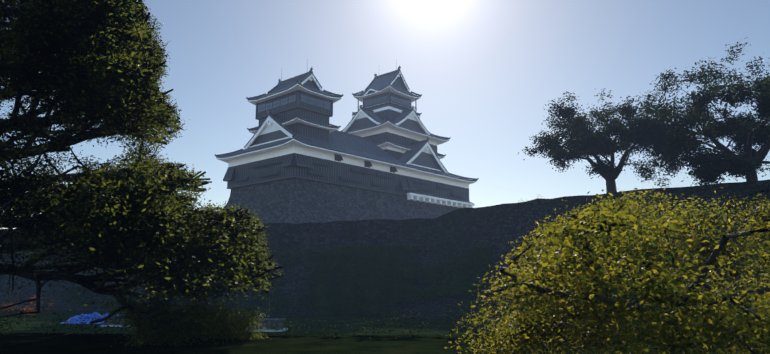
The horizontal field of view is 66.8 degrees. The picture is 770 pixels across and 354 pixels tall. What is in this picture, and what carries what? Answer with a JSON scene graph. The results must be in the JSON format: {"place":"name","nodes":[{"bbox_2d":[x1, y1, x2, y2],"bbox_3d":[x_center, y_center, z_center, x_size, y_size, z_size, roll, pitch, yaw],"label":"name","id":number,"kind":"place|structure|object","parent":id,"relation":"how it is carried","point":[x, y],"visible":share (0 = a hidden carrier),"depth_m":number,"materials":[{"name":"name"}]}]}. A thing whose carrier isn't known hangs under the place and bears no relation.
{"place":"outdoors","nodes":[
{"label":"outdoors","id":0,"kind":"place"},
{"bbox_2d":[101,287,136,326],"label":"stone plinth","id":1,"kind":"structure","parent":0,"point":[108,323],"depth_m":52.86,"materials":[{"name":"grey"}]},
{"bbox_2d":[0,301,764,337],"bbox_3d":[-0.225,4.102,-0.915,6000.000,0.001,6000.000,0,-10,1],"label":"ground","id":2,"kind":"structure","parent":0,"point":[446,327],"depth_m":53.97,"materials":[{"name":"green plant"}]},
{"bbox_2d":[1,295,56,319],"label":"shrub","id":3,"kind":"object","parent":2,"relation":"on","point":[27,309],"visible":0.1,"depth_m":61.06,"materials":[{"name":"red plant"}]},
{"bbox_2d":[61,312,136,323],"bbox_3d":[-27.509,13.793,57.439,7.869,1.054,3.053,-1,-10,8],"label":"blue tarpaulin","id":4,"kind":"object","parent":2,"relation":"on","point":[77,317],"visible":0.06,"depth_m":57.04,"materials":[{"name":"blue plastic"}]},
{"bbox_2d":[105,276,181,306],"bbox_3d":[-24.072,10.382,62.077,11.804,9.617,15.831,4,-11,-22],"label":"maple tree","id":5,"kind":"object","parent":2,"relation":"on","point":[138,288],"depth_m":60.95,"materials":[{"name":"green plant"}]},
{"bbox_2d":[250,299,287,331],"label":"stone plinth","id":6,"kind":"structure","parent":2,"relation":"on","point":[273,322],"depth_m":47.93,"materials":[{"name":"grey"}]},
{"bbox_2d":[65,241,609,326],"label":"ivy on wall","id":7,"kind":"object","parent":2,"relation":"on","point":[344,292],"visible":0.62,"depth_m":68.51,"materials":[{"name":"green plant"}]},
{"bbox_2d":[0,179,769,331],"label":"stone wall","id":8,"kind":"structure","parent":2,"relation":"on","point":[497,227],"depth_m":69.20,"materials":[{"name":"grey stone"}]},
{"bbox_2d":[225,178,455,223],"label":"stone foundation wall","id":9,"kind":"structure","parent":8,"relation":"on","point":[294,201],"depth_m":106.43,"materials":[{"name":"grey stone"}]},
{"bbox_2d":[215,67,412,195],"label":"castle","id":10,"kind":"structure","parent":9,"relation":"on","point":[296,134],"depth_m":110.42,"materials":[{"name":"grey wood"}]},
{"bbox_2d":[341,66,478,208],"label":"castle","id":11,"kind":"structure","parent":8,"relation":"on","point":[386,117],"depth_m":136.91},
{"bbox_2d":[518,88,689,192],"bbox_3d":[23.214,-3.980,60.418,15.323,12.574,16.868,-8,-13,37],"label":"camphor tree","id":12,"kind":"object","parent":8,"relation":"on","point":[582,141],"visible":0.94,"depth_m":58.61,"materials":[{"name":"green plant"}]},
{"bbox_2d":[610,37,769,188],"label":"camphor tree","id":13,"kind":"object","parent":8,"relation":"on","point":[707,168],"visible":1,"depth_m":51.73,"materials":[{"name":"green plant"}]},
{"bbox_2d":[0,332,768,353],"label":"terrain bank","id":14,"kind":"structure","parent":0,"point":[55,343],"depth_m":16.12,"materials":[{"name":"green plant"}]},
{"bbox_2d":[0,0,282,334],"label":"evergreen tree","id":15,"kind":"object","parent":14,"relation":"on","point":[94,62],"visible":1,"depth_m":13.33,"materials":[{"name":"green plant"}]},
{"bbox_2d":[100,281,273,349],"bbox_3d":[-5.923,4.087,17.515,5.037,2.473,4.646,0,-10,1],"label":"bank shrub","id":16,"kind":"object","parent":14,"relation":"on","point":[200,318],"visible":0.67,"depth_m":16.82,"materials":[{"name":"green plant"}]},
{"bbox_2d":[444,186,769,353],"bbox_3d":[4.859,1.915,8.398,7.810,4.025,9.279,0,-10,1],"label":"autumn tree","id":17,"kind":"object","parent":14,"relation":"on","point":[524,336],"visible":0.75,"depth_m":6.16,"materials":[{"name":"yellow plant"}]},
{"bbox_2d":[0,0,769,228],"label":"sky","id":18,"kind":"structure","parent":0,"point":[485,73],"materials":[{"name":"blue"}]}
]}

